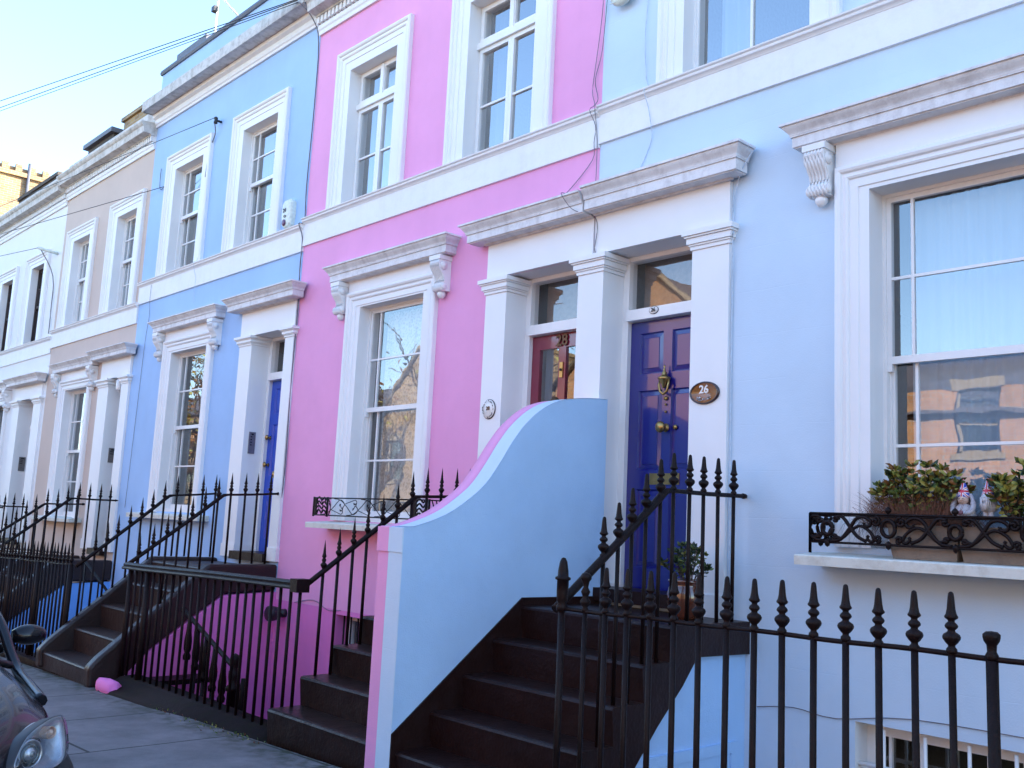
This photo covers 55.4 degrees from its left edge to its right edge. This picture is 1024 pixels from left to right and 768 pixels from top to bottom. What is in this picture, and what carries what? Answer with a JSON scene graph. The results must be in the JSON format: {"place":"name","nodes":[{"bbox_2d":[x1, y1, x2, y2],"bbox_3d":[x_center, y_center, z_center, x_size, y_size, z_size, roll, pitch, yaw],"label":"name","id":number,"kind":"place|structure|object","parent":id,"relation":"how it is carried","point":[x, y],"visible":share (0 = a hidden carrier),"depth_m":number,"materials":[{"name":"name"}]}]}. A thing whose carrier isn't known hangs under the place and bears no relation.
{"place":"outdoors","nodes":[
{"label":"outdoors","id":0,"kind":"place"},
{"bbox_2d":[0,160,49,215],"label":"brick building","id":1,"kind":"structure","parent":0,"point":[17,181],"depth_m":32.05,"materials":[{"name":"yellow brick"}]},
{"bbox_2d":[0,0,257,175],"label":"sky","id":2,"kind":"structure","parent":0,"point":[43,42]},
{"bbox_2d":[0,656,339,767],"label":"pavement","id":3,"kind":"structure","parent":0,"point":[106,730],"depth_m":7.55,"materials":[{"name":"grey concrete"}]},
{"bbox_2d":[0,540,73,674],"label":"area railing","id":4,"kind":"object","parent":3,"relation":"on","point":[27,655],"visible":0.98,"depth_m":12.30,"materials":[{"name":"black metal"}]},
{"bbox_2d":[95,677,121,693],"bbox_3d":[-4.051,3.040,9.781,0.144,0.175,0.454,10,-11,-42],"label":"pink plastic bag","id":5,"kind":"object","parent":3,"relation":"on","point":[105,685],"visible":0.81,"depth_m":9.69,"materials":[{"name":"pink plastic"}]},
{"bbox_2d":[98,562,309,742],"bbox_3d":[-2.975,2.423,8.940,0.400,1.500,3.570,10,-11,-42],"label":"area railing","id":6,"kind":"object","parent":3,"relation":"on","point":[138,687],"visible":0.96,"depth_m":8.84,"materials":[{"name":"black metal"}]},
{"bbox_2d":[150,704,267,743],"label":"weeds","id":7,"kind":"object","parent":3,"relation":"on","point":[215,727],"visible":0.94,"depth_m":7.95,"materials":[{"name":"green plant"}]},
{"bbox_2d":[364,398,607,767],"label":"stair wall","id":8,"kind":"structure","parent":3,"relation":"on","point":[490,541],"depth_m":7.07,"materials":[{"name":"blue paint"}]},
{"bbox_2d":[552,557,1023,767],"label":"area railing","id":9,"kind":"object","parent":3,"relation":"on","point":[951,637],"visible":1,"depth_m":4.57,"materials":[{"name":"black metal"}]},
{"bbox_2d":[152,607,245,710],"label":"basement steps","id":10,"kind":"structure","parent":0,"point":[234,676],"depth_m":9.98,"materials":[{"name":"black metal"}]},
{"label":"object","id":11,"kind":"structure","parent":0,"visible":0},
{"bbox_2d":[0,179,68,553],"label":"terraced house","id":12,"kind":"structure","parent":11,"relation":"on","point":[26,284],"depth_m":19.77,"materials":[{"name":"white paint"}]},
{"bbox_2d":[0,382,11,466],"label":"window","id":13,"kind":"structure","parent":12,"relation":"in","point":[5,393],"depth_m":20.16,"materials":[{"name":"white paint"}]},
{"bbox_2d":[0,266,19,351],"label":"window","id":14,"kind":"structure","parent":12,"relation":"in","point":[9,279],"depth_m":21.63,"materials":[{"name":"white paint"}]},
{"bbox_2d":[18,457,25,470],"bbox_3d":[-9.818,1.602,19.545,0.120,0.280,0.020,10,-11,-42],"label":"entry panel","id":15,"kind":"object","parent":12,"relation":"attached to","point":[21,465],"visible":1,"depth_m":19.54,"materials":[{"name":"grey metal"}]},
{"bbox_2d":[16,248,51,345],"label":"window","id":16,"kind":"structure","parent":12,"relation":"in","point":[35,285],"depth_m":20.17,"materials":[{"name":"white paint"}]},
{"bbox_2d":[38,247,58,254],"bbox_3d":[-9.074,-2.605,19.098,0.372,0.111,0.060,7,-9,-26],"label":"wire bracket","id":17,"kind":"object","parent":12,"relation":"attached to","point":[47,250],"visible":1,"depth_m":19.08,"materials":[{"name":"metal"}]},
{"bbox_2d":[41,250,53,333],"bbox_3d":[-9.085,-1.800,18.985,0.336,1.655,0.066,4,-8,-11],"label":"cable","id":18,"kind":"object","parent":17,"relation":"hanging from","point":[52,291],"visible":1,"depth_m":19.02,"materials":[{"name":"black plastic"}]},
{"bbox_2d":[0,555,111,651],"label":"front steps","id":19,"kind":"structure","parent":11,"relation":"on","point":[98,568],"depth_m":14.77,"materials":[{"name":"stone"}]},
{"bbox_2d":[0,489,84,571],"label":"stair railing","id":20,"kind":"object","parent":19,"relation":"on","point":[7,526],"visible":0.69,"depth_m":15.80,"materials":[{"name":"black metal"}]},
{"bbox_2d":[0,483,117,582],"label":"stair railing","id":21,"kind":"object","parent":19,"relation":"on","point":[37,520],"visible":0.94,"depth_m":14.72,"materials":[{"name":"black metal"}]},
{"bbox_2d":[28,114,157,582],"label":"terraced house","id":22,"kind":"structure","parent":11,"relation":"on","point":[93,345],"depth_m":17.01,"materials":[{"name":"beige paint"}]},
{"bbox_2d":[30,355,99,522],"bbox_3d":[-7.738,1.004,17.315,0.579,2.840,2.150,10,-11,-42],"label":"window","id":23,"kind":"structure","parent":22,"relation":"in","point":[72,378],"depth_m":17.61,"materials":[{"name":"white paint"}]},
{"bbox_2d":[56,217,98,327],"bbox_3d":[-7.940,-2.003,18.238,0.445,1.910,1.490,10,-11,-42],"label":"window","id":24,"kind":"structure","parent":22,"relation":"in","point":[75,290],"depth_m":18.44,"materials":[{"name":"white paint"}]},
{"bbox_2d":[83,126,122,153],"bbox_3d":[-8.297,-4.340,21.132,1.530,1.670,1.630,10,-11,-42],"label":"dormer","id":25,"kind":"object","parent":22,"relation":"on","point":[108,134],"visible":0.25,"depth_m":20.62,"materials":[{"name":"brick"}]},
{"bbox_2d":[107,448,114,462],"bbox_3d":[-6.608,1.181,16.137,0.130,0.240,0.020,10,-11,-42],"label":"entry panel","id":26,"kind":"object","parent":22,"relation":"attached to","point":[110,455],"visible":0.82,"depth_m":16.12,"materials":[{"name":"grey metal"}]},
{"bbox_2d":[98,188,147,313],"bbox_3d":[-6.477,-2.189,16.680,0.445,1.970,1.480,10,-11,-42],"label":"window","id":27,"kind":"structure","parent":22,"relation":"in","point":[122,215],"depth_m":16.87,"materials":[{"name":"white paint"}]},
{"bbox_2d":[121,104,147,130],"bbox_3d":[-6.891,-4.588,19.761,1.300,1.900,2.400,10,-11,-42],"label":"chimney stack","id":28,"kind":"object","parent":22,"relation":"on","point":[133,117],"visible":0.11,"depth_m":19.93,"materials":[{"name":"yellow brick"}]},
{"bbox_2d":[80,561,107,610],"bbox_3d":[-5.167,3.140,12.143,0.851,1.793,0.077,-3,-10,33],"label":"area stair rail","id":29,"kind":"object","parent":11,"relation":"on","point":[95,575],"visible":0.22,"depth_m":12.42,"materials":[{"name":"black metal"}]},
{"bbox_2d":[35,556,276,718],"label":"front steps","id":30,"kind":"structure","parent":11,"relation":"on","point":[83,646],"depth_m":11.11,"materials":[{"name":"brown stone"}]},
{"bbox_2d":[75,474,221,616],"bbox_3d":[-4.498,1.990,12.152,1.774,1.854,0.062,10,-11,-42],"label":"stair railing","id":31,"kind":"object","parent":30,"relation":"on","point":[84,558],"visible":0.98,"depth_m":12.09,"materials":[{"name":"black metal"}]},
{"bbox_2d":[128,474,278,618],"bbox_3d":[-3.452,1.873,11.028,1.784,1.862,0.062,10,-11,-42],"label":"stair railing","id":32,"kind":"object","parent":30,"relation":"on","point":[154,543],"visible":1,"depth_m":11.06,"materials":[{"name":"black metal"}]},
{"bbox_2d":[110,0,320,593],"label":"terraced house","id":33,"kind":"structure","parent":11,"relation":"on","point":[214,384],"depth_m":13.72,"materials":[{"name":"paint"}]},
{"bbox_2d":[1,186,163,233],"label":"overhead wire","id":34,"kind":"object","parent":33,"relation":"attached to","point":[84,209],"visible":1,"depth_m":16.94,"materials":[{"name":"black plastic"}]},
{"bbox_2d":[125,291,150,502],"bbox_3d":[-5.832,0.169,15.259,0.030,3.500,0.209,9,-10,-35],"label":"cable","id":35,"kind":"object","parent":33,"relation":"attached to","point":[137,402],"visible":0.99,"depth_m":15.27,"materials":[{"name":"plastic"}]},
{"bbox_2d":[0,0,294,100],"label":"overhead wire","id":36,"kind":"object","parent":33,"relation":"attached to","point":[155,47],"visible":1,"depth_m":14.13,"materials":[{"name":"black plastic"}]},
{"bbox_2d":[0,0,297,107],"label":"overhead wire","id":37,"kind":"object","parent":33,"relation":"attached to","point":[156,51],"visible":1,"depth_m":14.10,"materials":[{"name":"black plastic"}]},
{"bbox_2d":[1,2,297,110],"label":"overhead wire","id":38,"kind":"object","parent":33,"relation":"attached to","point":[157,53],"visible":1,"depth_m":14.09,"materials":[{"name":"black plastic"}]},
{"bbox_2d":[126,303,226,521],"bbox_3d":[-4.713,0.472,14.136,0.608,2.955,2.400,10,-11,-42],"label":"window","id":39,"kind":"structure","parent":33,"relation":"in","point":[176,338],"depth_m":14.38,"materials":[{"name":"white paint"}]},
{"bbox_2d":[155,132,214,275],"bbox_3d":[-4.870,-2.666,15.025,0.447,1.990,1.550,10,-11,-42],"label":"window","id":40,"kind":"structure","parent":33,"relation":"in","point":[180,166],"depth_m":15.26,"materials":[{"name":"white paint"}]},
{"bbox_2d":[177,34,209,59],"bbox_3d":[-5.563,-5.163,18.465,1.270,2.190,1.240,10,-11,-42],"label":"chimney stack","id":41,"kind":"object","parent":33,"relation":"on","point":[190,47],"visible":0.07,"depth_m":18.16,"materials":[{"name":"brick"}]},
{"bbox_2d":[214,117,221,123],"bbox_3d":[-4.325,-3.867,14.344,0.120,0.120,0.060,10,-11,-42],"label":"wire bracket","id":42,"kind":"object","parent":33,"relation":"attached to","point":[216,120],"visible":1,"depth_m":14.31,"materials":[{"name":"black plastic"}]},
{"bbox_2d":[0,118,213,206],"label":"overhead wire","id":43,"kind":"object","parent":42,"relation":"attached to","point":[111,160],"visible":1,"depth_m":16.08,"materials":[{"name":"black plastic"}]},
{"bbox_2d":[211,0,238,32],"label":"tv aerial","id":44,"kind":"object","parent":33,"relation":"on","point":[214,8],"visible":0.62,"depth_m":16.65,"materials":[{"name":"metal"}]},
{"bbox_2d":[247,432,255,453],"bbox_3d":[-3.354,0.759,12.578,0.090,0.280,0.020,10,-11,-42],"label":"entry panel","id":45,"kind":"object","parent":33,"relation":"attached to","point":[251,442],"visible":1,"depth_m":12.57,"materials":[{"name":"grey metal"}]},
{"bbox_2d":[221,86,291,251],"bbox_3d":[-3.354,-2.842,13.420,0.463,2.020,1.540,10,-11,-42],"label":"window","id":46,"kind":"structure","parent":33,"relation":"in","point":[271,114],"depth_m":13.65,"materials":[{"name":"white paint"}]},
{"bbox_2d":[259,380,281,551],"bbox_3d":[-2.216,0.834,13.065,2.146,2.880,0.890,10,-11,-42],"label":"door","id":47,"kind":"structure","parent":33,"relation":"in","point":[271,437],"depth_m":12.57,"materials":[{"name":"blue paint"}]},
{"bbox_2d":[281,199,296,228],"bbox_3d":[-2.855,-2.164,12.418,0.102,0.380,0.240,10,-11,-42],"label":"alarm box","id":48,"kind":"object","parent":33,"relation":"attached to","point":[288,212],"visible":1,"depth_m":12.36,"materials":[{"name":"plastic"}]},
{"bbox_2d":[281,2,318,495],"bbox_3d":[-2.747,-1.614,12.015,0.346,6.588,0.122,6,-9,-20],"label":"cable","id":49,"kind":"object","parent":33,"relation":"attached to","point":[301,245],"visible":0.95,"depth_m":12.09,"materials":[{"name":"black plastic"}]},
{"bbox_2d":[267,615,373,767],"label":"front steps","id":50,"kind":"structure","parent":11,"relation":"on","point":[325,720],"depth_m":7.37,"materials":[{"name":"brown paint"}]},
{"bbox_2d":[310,468,470,675],"bbox_3d":[-1.016,1.558,8.450,1.764,1.780,0.060,10,-11,-42],"label":"stair railing","id":51,"kind":"object","parent":50,"relation":"on","point":[325,567],"visible":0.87,"depth_m":8.15,"materials":[{"name":"black metal"}]},
{"bbox_2d":[266,0,605,718],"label":"terraced house","id":52,"kind":"structure","parent":11,"relation":"on","point":[448,232],"depth_m":10.46,"materials":[{"name":"pink paint"}]},
{"bbox_2d":[264,606,286,620],"bbox_3d":[-2.712,2.634,11.205,0.245,0.166,0.170,10,-11,-42],"label":"outdoor light","id":53,"kind":"object","parent":52,"relation":"attached to","point":[275,612],"visible":0.57,"depth_m":11.13,"materials":[{"name":"black plastic"}]},
{"bbox_2d":[334,614,359,644],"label":"basement window","id":54,"kind":"structure","parent":52,"relation":"in","point":[340,626],"depth_m":10.53,"materials":[{"name":"pink paint"}]},
{"bbox_2d":[325,13,414,208],"bbox_3d":[-1.528,-3.096,11.481,0.464,1.980,1.490,10,-11,-42],"label":"window","id":55,"kind":"structure","parent":52,"relation":"in","point":[390,47],"depth_m":11.66,"materials":[{"name":"white paint"}]},
{"bbox_2d":[312,496,438,519],"bbox_3d":[-1.388,1.277,10.019,0.260,0.218,2.054,10,-11,-42],"label":"window guard","id":56,"kind":"object","parent":52,"relation":"attached to","point":[315,510],"visible":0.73,"depth_m":10.09,"materials":[{"name":"black metal"}]},
{"bbox_2d":[305,231,461,530],"bbox_3d":[-1.312,0.065,10.439,0.659,2.990,2.260,10,-11,-42],"label":"window","id":57,"kind":"structure","parent":52,"relation":"in","point":[416,272],"depth_m":10.74,"materials":[{"name":"white paint"}]},
{"bbox_2d":[482,399,495,418],"bbox_3d":[-0.220,0.233,9.075,0.026,0.188,0.175,10,-11,-42],"label":"doorbell","id":58,"kind":"object","parent":52,"relation":"attached to","point":[488,408],"visible":1,"depth_m":9.06,"materials":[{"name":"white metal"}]},
{"bbox_2d":[442,0,556,164],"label":"window","id":59,"kind":"structure","parent":52,"relation":"in","point":[472,43],"depth_m":10.07,"materials":[{"name":"white paint"}]},
{"bbox_2d":[530,331,575,404],"bbox_3d":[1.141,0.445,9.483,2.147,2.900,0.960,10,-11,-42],"label":"door","id":60,"kind":"structure","parent":52,"relation":"in","point":[557,361],"depth_m":9.09,"materials":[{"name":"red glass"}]},
{"bbox_2d":[561,192,597,252],"bbox_3d":[0.565,-1.404,8.380,0.302,0.564,0.194,-3,-10,33],"label":"cable","id":61,"kind":"object","parent":52,"relation":"attached to","point":[577,211],"visible":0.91,"depth_m":8.36,"materials":[{"name":"black plastic"}]},
{"bbox_2d":[566,0,603,192],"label":"cable","id":62,"kind":"object","parent":52,"relation":"attached to","point":[593,99],"visible":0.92,"depth_m":8.66,"materials":[{"name":"black plastic"}]},
{"bbox_2d":[389,596,749,767],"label":"front steps","id":63,"kind":"structure","parent":11,"relation":"on","point":[488,701],"depth_m":6.41,"materials":[{"name":"brown paint"}]},
{"bbox_2d":[551,453,747,747],"bbox_3d":[0.942,1.320,6.243,1.926,1.801,0.078,10,-11,-42],"label":"stair railing","id":64,"kind":"object","parent":63,"relation":"on","point":[607,551],"visible":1,"depth_m":6.23,"materials":[{"name":"black metal"}]},
{"bbox_2d":[667,578,696,619],"bbox_3d":[1.208,1.499,6.803,0.260,0.270,0.260,10,-11,-42],"label":"flower pot","id":65,"kind":"object","parent":63,"relation":"on","point":[681,597],"visible":0.38,"depth_m":6.70,"materials":[{"name":"brown ceramic"}]},
{"bbox_2d":[656,541,713,579],"bbox_3d":[1.208,1.246,6.829,0.398,0.304,0.392,2,-8,3],"label":"potted shrub","id":66,"kind":"object","parent":65,"relation":"in","point":[679,562],"visible":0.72,"depth_m":6.79,"materials":[{"name":"green plant"}]},
{"bbox_2d":[649,740,737,767],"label":"cupboard door","id":67,"kind":"structure","parent":63,"relation":"in","point":[710,755],"depth_m":6.39,"materials":[{"name":"blue paint"}]},
{"bbox_2d":[569,0,1023,767],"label":"terraced house","id":68,"kind":"structure","parent":11,"relation":"on","point":[861,268],"depth_m":6.72,"materials":[{"name":"blue paint"}]},
{"bbox_2d":[594,0,607,180],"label":"cable","id":69,"kind":"object","parent":68,"relation":"attached to","point":[595,84],"visible":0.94,"depth_m":8.64,"materials":[{"name":"black plastic"}]},
{"bbox_2d":[610,0,628,6],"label":"outdoor light","id":70,"kind":"object","parent":68,"relation":"attached to","point":[617,3],"visible":1,"depth_m":8.45,"materials":[{"name":"plastic"}]},
{"bbox_2d":[640,0,651,166],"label":"cable","id":71,"kind":"object","parent":68,"relation":"attached to","point":[648,85],"visible":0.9,"depth_m":8.13,"materials":[{"name":"plastic"}]},
{"bbox_2d":[649,306,658,313],"bbox_3d":[1.171,-0.613,8.079,0.014,0.068,0.098,10,-11,-42],"label":"outdoor light","id":72,"kind":"object","parent":68,"relation":"attached to","point":[653,309],"visible":1,"depth_m":8.07,"materials":[{"name":"white plastic"}]},
{"bbox_2d":[624,315,690,590],"bbox_3d":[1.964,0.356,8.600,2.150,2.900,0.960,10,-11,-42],"label":"door","id":73,"kind":"structure","parent":68,"relation":"in","point":[660,349],"depth_m":7.98,"materials":[{"name":"blue paint"}]},
{"bbox_2d":[689,381,719,404],"bbox_3d":[1.434,0.065,7.303,0.029,0.174,0.270,10,-11,-42],"label":"house sign","id":74,"kind":"object","parent":68,"relation":"attached to","point":[705,392],"visible":1,"depth_m":7.30,"materials":[{"name":"ceramic"}]},
{"bbox_2d":[728,151,752,576],"bbox_3d":[1.637,-0.057,7.093,0.075,3.412,0.192,8,-10,-33],"label":"cable","id":75,"kind":"object","parent":68,"relation":"attached to","point":[730,371],"visible":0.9,"depth_m":7.19,"materials":[{"name":"plastic"}]},
{"bbox_2d":[656,0,842,82],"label":"window","id":76,"kind":"structure","parent":68,"relation":"in","point":[680,23],"depth_m":8.04,"materials":[{"name":"white paint"}]},
{"bbox_2d":[757,706,1023,737],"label":"cable","id":77,"kind":"object","parent":68,"relation":"attached to","point":[892,718],"visible":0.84,"depth_m":5.97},
{"bbox_2d":[778,51,1023,579],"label":"window","id":78,"kind":"structure","parent":68,"relation":"in","point":[964,128],"depth_m":6.37,"materials":[{"name":"white paint"}]},
{"bbox_2d":[809,507,1023,553],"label":"window guard","id":79,"kind":"object","parent":68,"relation":"on","point":[815,518],"visible":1,"depth_m":5.76,"materials":[{"name":"black metal"}]},
{"bbox_2d":[886,524,963,561],"bbox_3d":[2.511,0.953,5.839,0.269,0.202,0.432,10,-11,-42],"label":"window box","id":80,"kind":"object","parent":68,"relation":"on","point":[940,534],"visible":0.61,"depth_m":5.74,"materials":[{"name":"stone"}]},
{"bbox_2d":[839,487,1000,548],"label":"dry grass","id":81,"kind":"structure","parent":80,"relation":"in","point":[919,511],"depth_m":5.87,"materials":[{"name":"plant"}]},
{"bbox_2d":[867,459,976,518],"bbox_3d":[2.475,0.656,5.933,0.356,0.412,0.654,10,-11,-42],"label":"window box plant","id":82,"kind":"object","parent":80,"relation":"in","point":[943,483],"depth_m":5.88,"materials":[{"name":"green plant"}]},
{"bbox_2d":[855,721,1023,767],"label":"basement window","id":83,"kind":"structure","parent":68,"relation":"in","point":[865,743],"depth_m":6.08,"materials":[{"name":"white paint"}]},
{"bbox_2d":[958,527,1023,565],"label":"window box","id":84,"kind":"object","parent":68,"relation":"on","point":[971,534],"visible":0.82,"depth_m":5.47,"materials":[{"name":"stone"}]},
{"bbox_2d":[950,479,976,518],"bbox_3d":[2.643,0.672,5.709,0.139,0.237,0.148,10,-11,-42],"label":"garden gnome","id":85,"kind":"object","parent":84,"relation":"on","point":[966,495],"visible":0.88,"depth_m":5.68,"materials":[{"name":"ceramic"}]},
{"bbox_2d":[979,478,997,515],"bbox_3d":[2.744,0.661,5.626,0.114,0.239,0.099,10,-11,-42],"label":"garden gnome","id":86,"kind":"object","parent":84,"relation":"in","point":[987,507],"visible":0.81,"depth_m":5.59,"materials":[{"name":"ceramic"}]},
{"bbox_2d":[982,457,1023,527],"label":"window box plant","id":87,"kind":"object","parent":84,"relation":"on","point":[1009,490],"depth_m":5.50,"materials":[{"name":"green plant"}]},
{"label":"road","id":88,"kind":"structure","parent":0,"visible":0},
{"bbox_2d":[0,612,73,767],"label":"parked car","id":89,"kind":"object","parent":88,"relation":"on","point":[32,734],"visible":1,"depth_m":4.49,"materials":[{"name":"black paint"}]},
{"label":"front steps","id":90,"kind":"object","parent":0,"visible":0},
{"bbox_2d":[0,493,25,548],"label":"stair railing","id":91,"kind":"object","parent":90,"relation":"on","point":[13,503],"visible":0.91,"depth_m":18.19,"materials":[{"name":"black metal"}]},
{"bbox_3d":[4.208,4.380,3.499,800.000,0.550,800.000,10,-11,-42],"label":"ground","id":92,"kind":"structure","parent":0,"visible":0},
{"bbox_3d":[-12.662,1.995,28.118,8.280,9.940,9.300,10,-11,-42],"label":"terraced house","id":93,"kind":"object","parent":92,"relation":"on","visible":0},
{"bbox_2d":[17,171,62,202],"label":"roof","id":94,"kind":"structure","parent":93,"relation":"on","point":[47,181],"depth_m":27.47,"materials":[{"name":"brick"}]}
]}

